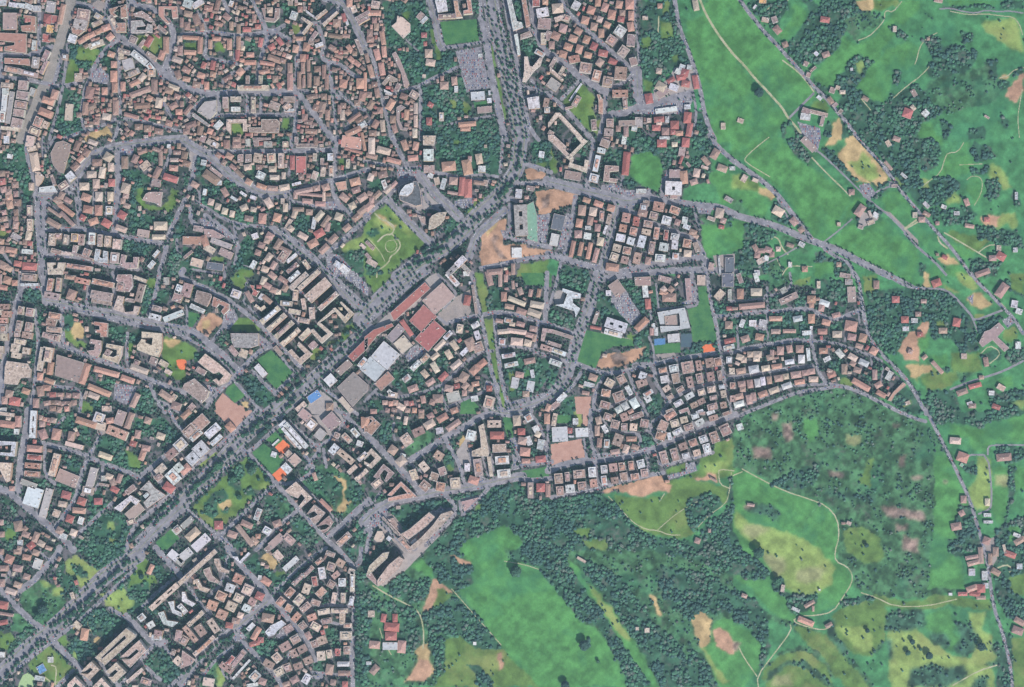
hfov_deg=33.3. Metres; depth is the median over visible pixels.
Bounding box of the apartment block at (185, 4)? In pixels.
[182,0,193,9]
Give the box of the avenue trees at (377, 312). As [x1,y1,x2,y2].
[5,0,904,675]
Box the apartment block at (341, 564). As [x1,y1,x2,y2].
[335,557,345,567]
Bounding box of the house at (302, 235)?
[297,231,308,240]
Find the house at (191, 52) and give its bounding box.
[184,50,196,55]
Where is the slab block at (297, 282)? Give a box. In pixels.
[289,271,308,290]
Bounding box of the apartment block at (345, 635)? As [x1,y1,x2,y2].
[340,631,351,639]
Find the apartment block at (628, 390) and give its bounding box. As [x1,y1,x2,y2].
[624,385,632,395]
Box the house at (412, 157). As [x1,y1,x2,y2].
[408,155,418,161]
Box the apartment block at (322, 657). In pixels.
[317,650,325,660]
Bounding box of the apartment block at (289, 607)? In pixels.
[284,603,293,612]
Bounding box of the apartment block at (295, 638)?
[289,633,301,644]
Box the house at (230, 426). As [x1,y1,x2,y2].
[225,421,235,432]
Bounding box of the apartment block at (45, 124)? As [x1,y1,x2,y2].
[42,120,49,129]
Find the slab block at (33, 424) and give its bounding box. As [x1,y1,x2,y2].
[29,410,37,437]
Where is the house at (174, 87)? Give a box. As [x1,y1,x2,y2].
[168,83,179,91]
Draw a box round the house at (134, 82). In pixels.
[129,79,140,87]
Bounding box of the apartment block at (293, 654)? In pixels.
[289,647,299,657]
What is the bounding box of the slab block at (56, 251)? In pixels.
[51,248,61,254]
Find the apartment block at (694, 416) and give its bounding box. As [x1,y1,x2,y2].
[691,412,698,419]
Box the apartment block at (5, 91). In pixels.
[2,88,9,94]
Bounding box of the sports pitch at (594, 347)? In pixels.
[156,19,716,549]
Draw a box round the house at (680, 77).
[676,75,685,80]
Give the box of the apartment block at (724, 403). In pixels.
[719,401,726,408]
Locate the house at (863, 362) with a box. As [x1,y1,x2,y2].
[858,358,869,366]
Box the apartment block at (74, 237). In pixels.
[71,233,78,241]
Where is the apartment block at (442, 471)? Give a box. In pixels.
[438,466,446,475]
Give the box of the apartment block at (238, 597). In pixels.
[233,592,244,603]
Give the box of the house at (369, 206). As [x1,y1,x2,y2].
[365,202,374,212]
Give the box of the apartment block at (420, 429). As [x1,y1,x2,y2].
[411,426,425,437]
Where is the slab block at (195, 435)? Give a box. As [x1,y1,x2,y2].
[190,429,203,441]
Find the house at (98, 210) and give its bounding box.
[95,205,102,215]
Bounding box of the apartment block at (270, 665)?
[262,657,275,669]
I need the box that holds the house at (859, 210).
[853,203,866,216]
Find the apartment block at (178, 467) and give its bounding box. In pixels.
[173,462,183,472]
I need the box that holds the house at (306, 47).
[303,42,310,51]
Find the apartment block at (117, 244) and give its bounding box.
[112,239,122,249]
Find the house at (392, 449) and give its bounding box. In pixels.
[387,444,397,455]
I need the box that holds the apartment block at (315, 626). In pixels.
[310,620,321,631]
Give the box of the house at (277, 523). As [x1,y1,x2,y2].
[272,519,282,527]
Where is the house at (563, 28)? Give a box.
[558,24,567,33]
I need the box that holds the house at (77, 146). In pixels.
[73,140,81,151]
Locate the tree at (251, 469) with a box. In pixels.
[247,465,255,474]
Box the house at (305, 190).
[294,187,313,194]
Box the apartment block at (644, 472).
[640,468,648,477]
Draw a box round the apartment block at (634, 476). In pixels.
[630,473,638,480]
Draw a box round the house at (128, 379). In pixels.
[120,374,135,383]
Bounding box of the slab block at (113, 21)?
[108,15,117,29]
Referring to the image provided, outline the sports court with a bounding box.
[176,344,714,480]
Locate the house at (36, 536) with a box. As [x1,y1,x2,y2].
[31,531,40,542]
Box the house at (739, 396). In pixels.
[735,393,743,399]
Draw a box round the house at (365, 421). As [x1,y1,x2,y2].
[361,417,369,427]
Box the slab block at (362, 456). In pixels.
[357,451,367,461]
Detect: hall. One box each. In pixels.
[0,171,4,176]
[10,232,21,241]
[11,181,18,187]
[13,260,21,266]
[22,262,37,270]
[34,675,45,680]
[35,172,43,186]
[36,664,46,673]
[42,34,50,42]
[43,14,51,23]
[45,1,56,12]
[46,24,54,33]
[48,657,53,662]
[51,15,60,24]
[55,468,79,487]
[72,393,79,398]
[72,620,82,629]
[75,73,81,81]
[158,359,168,367]
[164,277,169,284]
[164,368,171,375]
[167,549,178,561]
[176,547,193,563]
[176,557,184,565]
[190,257,203,267]
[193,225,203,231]
[204,229,224,238]
[206,262,223,270]
[214,521,222,528]
[228,345,238,356]
[238,348,248,358]
[246,622,254,630]
[270,451,276,457]
[281,462,292,473]
[283,623,293,633]
[285,435,296,447]
[306,389,321,403]
[326,403,333,410]
[337,372,367,406]
[338,263,350,274]
[365,240,374,249]
[366,258,377,267]
[368,610,374,616]
[369,640,379,648]
[369,664,379,675]
[374,531,384,541]
[380,613,386,622]
[384,622,399,631]
[385,632,396,639]
[388,518,398,528]
[392,614,397,621]
[397,640,405,652]
[418,215,425,224]
[446,390,460,402]
[460,126,470,130]
[461,497,478,510]
[471,91,484,100]
[477,106,491,113]
[485,271,493,285]
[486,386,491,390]
[498,274,501,286]
[510,377,518,388]
[512,248,521,257]
[523,391,528,396]
[526,381,534,392]
[527,202,537,242]
[530,369,534,377]
[538,151,544,157]
[552,427,567,441]
[564,170,581,180]
[569,83,581,100]
[575,428,588,436]
[583,381,594,387]
[590,325,601,329]
[621,135,626,144]
[636,189,645,193]
[644,93,653,103]
[654,80,667,91]
[654,327,657,335]
[655,87,669,98]
[655,106,677,113]
[656,68,661,73]
[664,315,677,325]
[666,76,675,83]
[667,333,679,342]
[684,104,690,109]
[689,178,697,185]
[692,75,699,89]
[693,168,700,177]
[694,537,700,543]
[697,275,704,284]
[701,156,710,165]
[707,216,715,221]
[714,207,724,218]
[716,164,727,172]
[718,256,720,274]
[720,218,726,223]
[721,123,725,129]
[724,195,732,202]
[725,257,733,272]
[737,117,743,123]
[740,174,748,182]
[761,17,768,22]
[771,16,777,23]
[771,205,784,217]
[772,25,781,34]
[779,287,787,293]
[781,41,788,47]
[789,216,798,226]
[797,226,804,233]
[797,616,814,626]
[798,241,804,247]
[802,266,807,271]
[804,600,814,607]
[820,16,829,22]
[821,50,829,57]
[827,96,833,104]
[829,87,835,93]
[839,272,850,278]
[845,279,852,284]
[847,286,855,301]
[849,189,854,194]
[867,219,874,225]
[872,211,878,218]
[873,280,878,288]
[883,161,892,169]
[885,140,891,147]
[888,382,905,400]
[892,135,900,141]
[892,296,899,302]
[901,316,908,322]
[902,107,912,118]
[910,89,917,96]
[911,318,917,322]
[918,217,924,222]
[921,109,929,117]
[931,278,941,287]
[931,360,943,373]
[938,328,946,333]
[949,437,960,444]
[950,522,961,530]
[952,318,960,326]
[955,451,968,463]
[956,388,967,396]
[958,509,964,516]
[958,592,966,595]
[960,496,966,502]
[961,354,966,358]
[963,198,969,206]
[964,223,974,228]
[965,554,978,559]
[965,584,976,592]
[967,559,979,566]
[968,382,981,389]
[968,403,975,407]
[968,569,974,575]
[968,591,980,596]
[976,584,984,592]
[976,595,985,599]
[978,547,983,563]
[981,536,991,545]
[981,571,987,579]
[983,357,988,366]
[985,498,989,505]
[988,553,991,564]
[990,567,1000,576]
[991,403,1000,409]
[992,547,998,556]
[996,383,1005,391]
[996,453,1011,461]
[1004,550,1015,558]
[1010,300,1017,307]
[1011,625,1023,635]
[1013,535,1023,545]
[1013,616,1023,626]
[1015,308,1022,314]
[1015,342,1020,348]
[1016,563,1021,568]
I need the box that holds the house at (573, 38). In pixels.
[568,34,577,43]
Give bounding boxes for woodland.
[0,0,1023,686]
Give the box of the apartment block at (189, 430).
[182,423,196,438]
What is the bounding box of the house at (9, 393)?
[5,390,13,397]
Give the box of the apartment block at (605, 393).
[601,389,610,396]
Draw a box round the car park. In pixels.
[14,36,1013,640]
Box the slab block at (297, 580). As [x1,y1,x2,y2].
[291,572,304,586]
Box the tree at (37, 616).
[33,612,41,621]
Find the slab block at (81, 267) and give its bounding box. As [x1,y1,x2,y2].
[66,263,93,270]
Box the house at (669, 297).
[662,293,675,301]
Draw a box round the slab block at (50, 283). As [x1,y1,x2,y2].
[46,278,54,291]
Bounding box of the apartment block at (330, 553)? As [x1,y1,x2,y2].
[325,550,335,557]
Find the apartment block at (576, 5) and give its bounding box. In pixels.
[571,0,580,10]
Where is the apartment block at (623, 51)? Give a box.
[616,45,629,58]
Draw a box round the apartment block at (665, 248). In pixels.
[658,242,668,251]
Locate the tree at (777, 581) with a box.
[773,577,780,585]
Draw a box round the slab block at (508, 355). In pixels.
[501,352,515,358]
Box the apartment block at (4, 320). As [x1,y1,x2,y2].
[0,318,8,322]
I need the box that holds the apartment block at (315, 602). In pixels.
[310,598,320,606]
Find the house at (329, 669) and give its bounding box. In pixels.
[325,663,333,674]
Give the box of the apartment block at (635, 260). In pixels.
[632,252,641,263]
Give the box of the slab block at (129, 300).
[125,298,134,302]
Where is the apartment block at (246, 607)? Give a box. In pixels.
[241,602,251,612]
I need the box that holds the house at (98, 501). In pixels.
[94,498,102,504]
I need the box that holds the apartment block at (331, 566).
[326,561,335,571]
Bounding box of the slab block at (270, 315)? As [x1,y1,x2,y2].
[260,305,281,324]
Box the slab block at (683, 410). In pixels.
[678,407,688,413]
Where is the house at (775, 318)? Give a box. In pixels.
[769,316,781,320]
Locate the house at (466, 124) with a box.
[458,121,475,126]
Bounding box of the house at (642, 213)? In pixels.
[637,209,647,217]
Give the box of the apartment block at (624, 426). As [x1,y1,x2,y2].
[621,423,627,430]
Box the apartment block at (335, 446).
[328,443,339,454]
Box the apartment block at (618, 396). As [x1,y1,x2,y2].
[612,390,625,402]
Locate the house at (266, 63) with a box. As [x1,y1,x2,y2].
[259,60,274,66]
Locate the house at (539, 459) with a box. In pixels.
[535,455,545,462]
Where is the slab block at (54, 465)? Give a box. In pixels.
[48,453,60,476]
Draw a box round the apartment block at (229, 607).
[225,599,237,612]
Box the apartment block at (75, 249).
[72,245,78,254]
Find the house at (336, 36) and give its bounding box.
[328,33,341,38]
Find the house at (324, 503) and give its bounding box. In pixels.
[319,498,332,511]
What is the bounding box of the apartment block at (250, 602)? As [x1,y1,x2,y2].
[247,596,257,606]
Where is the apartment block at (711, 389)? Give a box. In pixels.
[707,385,715,392]
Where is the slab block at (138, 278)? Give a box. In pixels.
[133,275,147,282]
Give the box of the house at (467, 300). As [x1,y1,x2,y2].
[463,295,470,305]
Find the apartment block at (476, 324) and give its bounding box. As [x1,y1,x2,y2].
[471,321,480,329]
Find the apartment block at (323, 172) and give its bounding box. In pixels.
[320,167,325,176]
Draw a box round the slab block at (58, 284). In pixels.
[55,278,61,291]
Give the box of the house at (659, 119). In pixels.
[654,116,664,122]
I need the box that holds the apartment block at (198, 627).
[194,622,207,637]
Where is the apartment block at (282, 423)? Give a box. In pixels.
[279,420,286,428]
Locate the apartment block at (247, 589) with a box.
[241,583,254,595]
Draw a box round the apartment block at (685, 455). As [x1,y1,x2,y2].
[681,452,689,458]
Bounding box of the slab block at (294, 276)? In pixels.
[288,270,301,282]
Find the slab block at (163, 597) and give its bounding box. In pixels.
[149,581,179,610]
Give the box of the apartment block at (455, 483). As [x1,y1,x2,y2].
[450,477,460,488]
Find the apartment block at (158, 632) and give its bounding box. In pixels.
[154,629,163,636]
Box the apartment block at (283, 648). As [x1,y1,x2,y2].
[279,640,292,652]
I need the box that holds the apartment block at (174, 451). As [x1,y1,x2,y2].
[164,447,178,460]
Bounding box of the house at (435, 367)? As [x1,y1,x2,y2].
[430,361,439,373]
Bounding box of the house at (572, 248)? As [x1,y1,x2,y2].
[568,240,575,257]
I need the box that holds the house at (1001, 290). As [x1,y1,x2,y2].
[994,282,1009,298]
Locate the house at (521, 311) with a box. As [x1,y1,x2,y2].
[516,307,526,315]
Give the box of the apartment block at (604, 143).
[600,138,610,148]
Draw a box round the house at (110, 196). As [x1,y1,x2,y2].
[107,192,113,200]
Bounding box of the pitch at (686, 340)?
[681,333,691,346]
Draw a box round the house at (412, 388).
[407,384,418,392]
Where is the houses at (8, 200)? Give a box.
[0,0,996,686]
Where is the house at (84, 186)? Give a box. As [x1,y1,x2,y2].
[79,183,89,189]
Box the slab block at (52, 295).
[43,291,60,299]
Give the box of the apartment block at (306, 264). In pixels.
[302,259,311,269]
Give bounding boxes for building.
[0,0,6,5]
[0,33,26,53]
[0,111,6,122]
[0,126,19,131]
[0,411,15,416]
[0,420,15,428]
[0,441,17,456]
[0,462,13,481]
[1,82,13,88]
[1,95,8,112]
[3,13,17,29]
[4,58,30,65]
[4,65,20,74]
[4,136,9,143]
[4,361,31,384]
[5,91,14,123]
[8,2,16,7]
[17,3,24,8]
[17,540,23,544]
[18,271,35,274]
[20,69,39,78]
[20,478,37,488]
[21,15,36,32]
[21,283,38,285]
[22,249,33,254]
[22,485,44,507]
[24,3,32,10]
[25,135,35,146]
[27,145,37,152]
[27,205,32,215]
[29,87,36,96]
[31,40,36,50]
[31,57,40,68]
[32,557,43,569]
[33,6,41,11]
[38,488,53,518]
[39,60,48,74]
[39,186,57,191]
[41,50,51,62]
[47,263,66,274]
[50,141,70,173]
[50,174,56,185]
[52,509,60,517]
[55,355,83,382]
[57,3,66,24]
[57,180,69,190]
[59,533,67,539]
[64,104,73,120]
[65,171,76,181]
[65,441,83,449]
[67,33,77,43]
[67,676,86,686]
[70,592,75,599]
[71,26,87,35]
[77,516,84,524]
[78,363,91,384]
[80,660,100,679]
[82,486,94,494]
[86,467,98,487]
[87,339,102,356]
[88,39,104,49]
[91,19,103,27]
[93,411,105,423]
[93,676,111,686]
[94,12,102,20]
[94,249,108,262]
[94,321,108,336]
[95,421,106,430]
[95,627,136,665]
[99,482,109,486]
[102,344,123,363]
[102,406,111,410]
[105,32,114,41]
[105,661,127,682]
[106,206,112,214]
[106,417,113,423]
[109,5,127,18]
[113,296,140,314]
[114,409,127,425]
[115,495,140,511]
[116,275,133,291]
[117,48,130,55]
[118,53,124,59]
[120,254,139,268]
[120,639,147,666]
[122,58,135,71]
[125,502,145,518]
[126,518,136,525]
[127,68,140,77]
[128,35,138,44]
[130,50,148,66]
[131,20,152,33]
[133,359,140,365]
[134,11,155,22]
[137,229,149,237]
[137,332,162,356]
[138,39,145,47]
[139,160,150,170]
[140,480,165,507]
[140,676,151,685]
[142,192,162,206]
[144,35,153,47]
[145,51,156,61]
[146,62,154,69]
[147,260,155,268]
[148,69,155,76]
[149,356,157,365]
[151,178,161,187]
[152,249,159,257]
[152,634,162,639]
[157,25,167,34]
[157,50,165,60]
[158,610,178,626]
[159,6,178,23]
[163,37,169,53]
[163,309,184,321]
[168,600,182,616]
[171,393,177,402]
[172,524,182,534]
[177,602,188,614]
[180,515,194,528]
[180,650,195,668]
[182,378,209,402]
[182,591,195,605]
[183,236,201,244]
[184,250,192,258]
[186,403,196,410]
[190,303,204,313]
[191,533,211,551]
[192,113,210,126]
[194,290,211,306]
[194,578,210,592]
[195,366,206,375]
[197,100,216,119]
[198,354,231,385]
[199,135,206,142]
[200,234,209,246]
[201,160,206,165]
[202,677,214,686]
[203,245,215,253]
[203,566,219,583]
[206,138,213,146]
[210,166,221,177]
[210,238,232,249]
[211,140,219,148]
[212,297,229,314]
[213,120,223,129]
[214,558,228,572]
[218,247,233,259]
[226,119,247,134]
[230,289,241,298]
[230,333,258,347]
[232,552,250,563]
[232,659,250,679]
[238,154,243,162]
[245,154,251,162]
[246,139,250,145]
[247,682,258,686]
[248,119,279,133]
[249,260,256,268]
[249,640,259,646]
[250,285,259,296]
[250,626,261,640]
[251,97,255,112]
[251,233,258,239]
[252,138,270,145]
[253,508,262,520]
[254,304,265,310]
[254,363,267,377]
[255,170,265,180]
[258,637,263,642]
[260,575,271,586]
[262,8,279,22]
[262,525,272,535]
[264,141,272,146]
[264,545,271,552]
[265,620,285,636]
[268,532,282,548]
[269,101,280,110]
[272,549,283,561]
[273,345,283,355]
[282,102,292,110]
[282,532,295,545]
[283,96,294,102]
[283,141,288,146]
[283,555,299,571]
[284,219,292,229]
[284,450,292,457]
[285,481,312,507]
[286,253,297,263]
[288,342,312,364]
[288,453,301,466]
[289,11,298,20]
[290,156,294,169]
[295,401,306,412]
[296,144,317,147]
[296,156,306,174]
[297,408,311,421]
[301,17,312,34]
[301,672,312,684]
[304,417,318,430]
[306,504,325,524]
[307,237,318,248]
[308,39,314,45]
[308,340,317,349]
[310,31,318,40]
[310,310,334,343]
[311,217,316,229]
[314,427,326,440]
[315,9,327,19]
[316,515,333,532]
[320,158,323,166]
[321,411,341,431]
[322,11,338,26]
[324,373,337,386]
[333,260,341,268]
[333,301,353,322]
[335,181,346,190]
[336,359,352,375]
[338,396,353,412]
[341,13,346,21]
[341,135,361,149]
[341,432,352,443]
[344,147,362,154]
[346,159,349,168]
[348,337,367,361]
[350,427,360,437]
[356,440,363,446]
[357,357,367,367]
[358,121,367,128]
[360,132,366,150]
[360,356,385,381]
[364,323,393,351]
[364,416,380,434]
[364,448,381,468]
[366,551,388,574]
[366,573,376,585]
[371,0,379,9]
[371,341,399,369]
[374,371,394,390]
[374,464,394,481]
[377,555,403,585]
[381,180,386,188]
[382,74,397,85]
[382,516,398,534]
[383,642,397,649]
[384,89,392,95]
[386,324,404,342]
[388,392,397,397]
[388,481,417,501]
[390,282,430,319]
[390,523,406,540]
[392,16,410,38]
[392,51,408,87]
[393,335,412,353]
[396,105,407,130]
[398,181,421,205]
[398,537,412,551]
[399,182,413,195]
[399,319,413,336]
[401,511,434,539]
[402,374,411,382]
[409,89,418,99]
[409,305,436,332]
[410,360,421,371]
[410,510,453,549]
[415,319,445,350]
[416,11,424,20]
[420,16,427,23]
[420,353,430,363]
[422,282,455,314]
[423,136,435,145]
[424,165,434,172]
[429,212,446,229]
[433,177,440,185]
[435,0,447,13]
[436,427,443,433]
[439,112,443,120]
[440,178,446,189]
[443,330,452,339]
[453,0,462,18]
[460,347,467,355]
[461,264,470,273]
[463,0,472,14]
[464,463,469,471]
[465,429,476,440]
[471,285,477,313]
[471,395,478,401]
[472,423,488,456]
[478,166,485,172]
[499,338,505,344]
[504,318,512,322]
[507,0,522,31]
[514,34,519,55]
[515,189,521,198]
[520,31,531,39]
[522,0,530,27]
[522,57,542,81]
[524,413,532,422]
[525,435,532,445]
[526,185,534,190]
[527,96,539,109]
[528,482,532,497]
[532,425,539,432]
[537,439,544,449]
[541,328,553,340]
[546,77,560,92]
[547,341,560,347]
[548,113,581,136]
[548,135,569,156]
[549,233,559,245]
[549,358,561,367]
[550,67,563,81]
[550,400,559,410]
[551,213,565,230]
[551,348,566,356]
[551,413,557,425]
[552,329,573,339]
[554,15,563,22]
[556,392,566,402]
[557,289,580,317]
[562,14,570,22]
[565,137,588,172]
[571,95,581,106]
[573,418,577,424]
[583,232,591,239]
[589,173,598,183]
[591,119,596,130]
[592,155,600,172]
[592,311,599,323]
[597,94,602,113]
[599,211,603,220]
[601,424,608,432]
[603,165,618,182]
[604,328,622,337]
[604,439,609,447]
[605,214,611,224]
[605,263,618,271]
[606,290,610,295]
[608,279,625,297]
[618,120,634,126]
[621,152,630,175]
[634,276,650,285]
[635,117,642,127]
[639,203,647,210]
[642,286,648,297]
[645,299,650,308]
[657,308,689,331]
[658,275,670,283]
[659,136,669,139]
[668,83,678,91]
[669,170,679,177]
[672,253,678,259]
[674,68,680,74]
[678,147,685,155]
[680,68,688,77]
[680,170,687,183]
[681,217,687,223]
[682,224,690,229]
[685,278,691,300]
[692,241,700,252]
[708,262,714,270]
[713,289,725,300]
[722,273,733,286]
[723,344,734,349]
[728,289,731,299]
[736,273,743,283]
[736,423,743,430]
[738,319,745,327]
[749,320,755,326]
[753,272,759,281]
[756,257,764,264]
[758,319,766,327]
[779,292,797,304]
[780,584,784,591]
[800,113,810,120]
[800,136,816,152]
[801,107,810,114]
[802,330,811,335]
[805,348,810,360]
[810,109,827,116]
[816,281,820,288]
[819,115,825,126]
[822,355,830,362]
[885,370,893,380]
[922,201,929,208]
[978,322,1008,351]
[983,513,990,516]
[1012,532,1020,537]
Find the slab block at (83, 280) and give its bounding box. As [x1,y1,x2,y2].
[74,277,90,284]
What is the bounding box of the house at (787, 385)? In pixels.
[781,381,792,389]
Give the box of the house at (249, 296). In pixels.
[244,290,254,302]
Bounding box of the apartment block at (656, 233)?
[653,227,659,239]
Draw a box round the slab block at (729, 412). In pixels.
[722,410,731,416]
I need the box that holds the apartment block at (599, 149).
[597,147,605,153]
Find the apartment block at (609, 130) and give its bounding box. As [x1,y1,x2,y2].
[604,128,613,136]
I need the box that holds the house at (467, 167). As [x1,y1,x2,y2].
[461,159,472,175]
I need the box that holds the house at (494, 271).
[487,268,502,274]
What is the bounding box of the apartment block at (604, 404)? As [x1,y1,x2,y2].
[599,400,610,409]
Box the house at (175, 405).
[170,401,181,410]
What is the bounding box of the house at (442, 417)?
[436,412,448,422]
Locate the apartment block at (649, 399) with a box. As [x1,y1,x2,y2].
[643,395,651,402]
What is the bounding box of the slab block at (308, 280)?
[297,269,320,290]
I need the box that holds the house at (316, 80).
[314,76,319,85]
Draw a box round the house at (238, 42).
[236,36,240,50]
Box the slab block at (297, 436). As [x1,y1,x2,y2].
[284,422,308,448]
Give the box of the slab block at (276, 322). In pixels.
[266,313,287,331]
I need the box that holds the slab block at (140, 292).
[134,283,145,302]
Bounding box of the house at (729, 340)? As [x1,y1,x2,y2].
[724,337,735,343]
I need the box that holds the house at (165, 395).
[158,389,173,402]
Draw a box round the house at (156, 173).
[152,166,161,178]
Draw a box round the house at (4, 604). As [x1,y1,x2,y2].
[0,600,8,609]
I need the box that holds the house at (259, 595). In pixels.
[254,591,264,600]
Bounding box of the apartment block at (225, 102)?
[223,97,228,108]
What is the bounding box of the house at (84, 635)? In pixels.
[80,628,89,640]
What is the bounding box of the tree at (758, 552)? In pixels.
[753,546,763,558]
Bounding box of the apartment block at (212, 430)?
[204,422,221,438]
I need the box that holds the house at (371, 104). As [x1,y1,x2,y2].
[366,100,375,109]
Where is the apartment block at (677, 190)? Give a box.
[664,181,681,195]
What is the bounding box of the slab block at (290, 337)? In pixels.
[280,327,300,346]
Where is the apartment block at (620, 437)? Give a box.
[611,433,623,446]
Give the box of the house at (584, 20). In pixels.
[581,16,589,24]
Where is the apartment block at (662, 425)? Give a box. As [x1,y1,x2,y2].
[656,419,668,432]
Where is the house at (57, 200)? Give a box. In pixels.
[52,196,63,204]
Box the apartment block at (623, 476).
[619,472,627,480]
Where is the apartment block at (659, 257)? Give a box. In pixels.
[654,254,665,261]
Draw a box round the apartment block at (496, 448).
[492,444,505,452]
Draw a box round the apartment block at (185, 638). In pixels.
[179,634,189,645]
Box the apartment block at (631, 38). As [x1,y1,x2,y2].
[626,34,635,46]
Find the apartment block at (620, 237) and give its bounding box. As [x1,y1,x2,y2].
[615,234,625,241]
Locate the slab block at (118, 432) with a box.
[106,424,128,440]
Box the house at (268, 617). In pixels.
[261,612,274,622]
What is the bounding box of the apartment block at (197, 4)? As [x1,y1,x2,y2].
[192,0,204,8]
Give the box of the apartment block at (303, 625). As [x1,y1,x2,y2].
[298,620,307,630]
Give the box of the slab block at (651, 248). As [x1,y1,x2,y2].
[648,241,655,254]
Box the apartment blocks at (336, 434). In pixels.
[0,0,735,655]
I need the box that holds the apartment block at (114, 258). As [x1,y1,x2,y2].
[110,252,119,263]
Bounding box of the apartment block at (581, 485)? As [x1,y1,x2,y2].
[577,481,586,489]
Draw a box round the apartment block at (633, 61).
[629,57,637,66]
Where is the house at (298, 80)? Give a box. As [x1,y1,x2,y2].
[297,72,300,88]
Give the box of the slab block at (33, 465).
[24,462,41,468]
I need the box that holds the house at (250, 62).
[244,60,256,64]
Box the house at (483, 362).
[476,358,487,368]
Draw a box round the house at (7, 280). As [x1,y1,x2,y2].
[2,276,12,284]
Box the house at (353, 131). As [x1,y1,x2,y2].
[345,125,361,136]
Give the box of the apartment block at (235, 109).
[231,107,240,111]
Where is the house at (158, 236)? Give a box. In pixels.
[152,234,165,238]
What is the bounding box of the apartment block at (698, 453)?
[692,449,700,456]
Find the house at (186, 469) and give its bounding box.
[180,463,191,475]
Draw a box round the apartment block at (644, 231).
[641,228,650,235]
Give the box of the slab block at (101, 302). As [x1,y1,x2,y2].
[91,299,112,305]
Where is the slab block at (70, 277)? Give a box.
[64,274,76,279]
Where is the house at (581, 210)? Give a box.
[578,205,585,215]
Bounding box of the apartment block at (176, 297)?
[172,290,183,302]
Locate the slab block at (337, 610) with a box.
[331,608,347,612]
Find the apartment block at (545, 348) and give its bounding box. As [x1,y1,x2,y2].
[540,344,552,351]
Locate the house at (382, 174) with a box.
[377,170,387,178]
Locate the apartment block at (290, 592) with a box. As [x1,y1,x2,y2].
[284,586,295,598]
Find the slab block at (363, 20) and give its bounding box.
[357,15,369,25]
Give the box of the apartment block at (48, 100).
[41,96,55,105]
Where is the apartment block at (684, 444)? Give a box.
[678,441,687,450]
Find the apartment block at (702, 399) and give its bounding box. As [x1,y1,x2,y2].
[697,397,705,404]
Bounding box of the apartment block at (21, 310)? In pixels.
[17,306,24,314]
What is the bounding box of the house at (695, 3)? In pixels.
[692,0,699,10]
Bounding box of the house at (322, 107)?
[318,102,326,113]
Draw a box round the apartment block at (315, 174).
[311,170,318,179]
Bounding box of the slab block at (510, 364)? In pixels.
[504,361,517,367]
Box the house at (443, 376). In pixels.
[438,371,448,381]
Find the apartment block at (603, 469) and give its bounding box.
[600,465,607,473]
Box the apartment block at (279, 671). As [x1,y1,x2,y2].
[273,665,284,677]
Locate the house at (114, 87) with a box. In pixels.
[112,82,117,92]
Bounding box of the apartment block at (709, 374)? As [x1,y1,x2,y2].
[706,371,714,381]
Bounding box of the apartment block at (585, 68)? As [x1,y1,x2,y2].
[579,62,591,74]
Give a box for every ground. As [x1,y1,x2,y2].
[0,0,1023,686]
[214,393,590,464]
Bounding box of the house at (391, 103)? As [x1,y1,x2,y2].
[385,98,395,110]
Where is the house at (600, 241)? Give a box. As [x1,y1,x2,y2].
[596,237,603,245]
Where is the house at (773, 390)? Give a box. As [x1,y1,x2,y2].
[768,386,779,394]
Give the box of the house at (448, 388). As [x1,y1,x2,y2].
[444,385,453,391]
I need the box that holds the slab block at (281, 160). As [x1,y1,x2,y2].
[278,153,284,167]
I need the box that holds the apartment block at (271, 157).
[267,153,276,162]
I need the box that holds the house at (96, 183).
[93,179,99,188]
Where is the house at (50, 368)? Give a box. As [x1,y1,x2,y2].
[46,362,54,374]
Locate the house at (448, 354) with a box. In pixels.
[444,349,452,359]
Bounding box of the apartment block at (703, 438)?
[698,434,707,443]
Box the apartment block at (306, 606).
[299,601,311,612]
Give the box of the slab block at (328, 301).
[318,291,338,310]
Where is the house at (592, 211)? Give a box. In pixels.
[589,207,597,216]
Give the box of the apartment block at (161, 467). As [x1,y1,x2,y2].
[154,463,167,473]
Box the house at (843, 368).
[841,364,846,373]
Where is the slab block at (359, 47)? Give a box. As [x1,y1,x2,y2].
[355,38,363,55]
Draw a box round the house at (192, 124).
[185,121,196,128]
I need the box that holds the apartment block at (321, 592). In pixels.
[315,586,326,597]
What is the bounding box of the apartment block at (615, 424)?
[610,419,619,428]
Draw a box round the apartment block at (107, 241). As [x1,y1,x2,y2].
[104,236,112,247]
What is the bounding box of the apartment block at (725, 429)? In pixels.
[718,423,731,436]
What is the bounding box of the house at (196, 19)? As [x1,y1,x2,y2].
[192,13,200,25]
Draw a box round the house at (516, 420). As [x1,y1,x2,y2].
[513,415,520,425]
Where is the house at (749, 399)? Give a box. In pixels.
[745,394,752,404]
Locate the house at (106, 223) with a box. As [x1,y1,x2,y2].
[101,218,112,228]
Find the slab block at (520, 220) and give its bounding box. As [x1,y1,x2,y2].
[514,204,527,236]
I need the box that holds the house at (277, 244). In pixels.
[273,238,282,250]
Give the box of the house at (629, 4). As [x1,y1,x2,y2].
[625,0,633,9]
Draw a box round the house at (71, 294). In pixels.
[66,289,77,300]
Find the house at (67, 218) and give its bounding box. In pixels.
[59,211,74,226]
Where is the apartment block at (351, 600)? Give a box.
[348,595,354,605]
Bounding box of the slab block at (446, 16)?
[438,14,455,19]
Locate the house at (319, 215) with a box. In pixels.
[314,210,324,221]
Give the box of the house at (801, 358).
[798,355,804,362]
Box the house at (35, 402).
[33,398,38,407]
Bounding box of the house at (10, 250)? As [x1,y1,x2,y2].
[5,247,17,253]
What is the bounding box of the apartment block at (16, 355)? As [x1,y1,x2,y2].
[11,352,21,358]
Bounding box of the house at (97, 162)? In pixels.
[92,159,102,165]
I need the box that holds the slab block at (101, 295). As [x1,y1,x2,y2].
[90,290,113,301]
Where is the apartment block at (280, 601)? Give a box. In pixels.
[275,595,286,607]
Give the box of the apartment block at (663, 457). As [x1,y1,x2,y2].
[658,450,668,464]

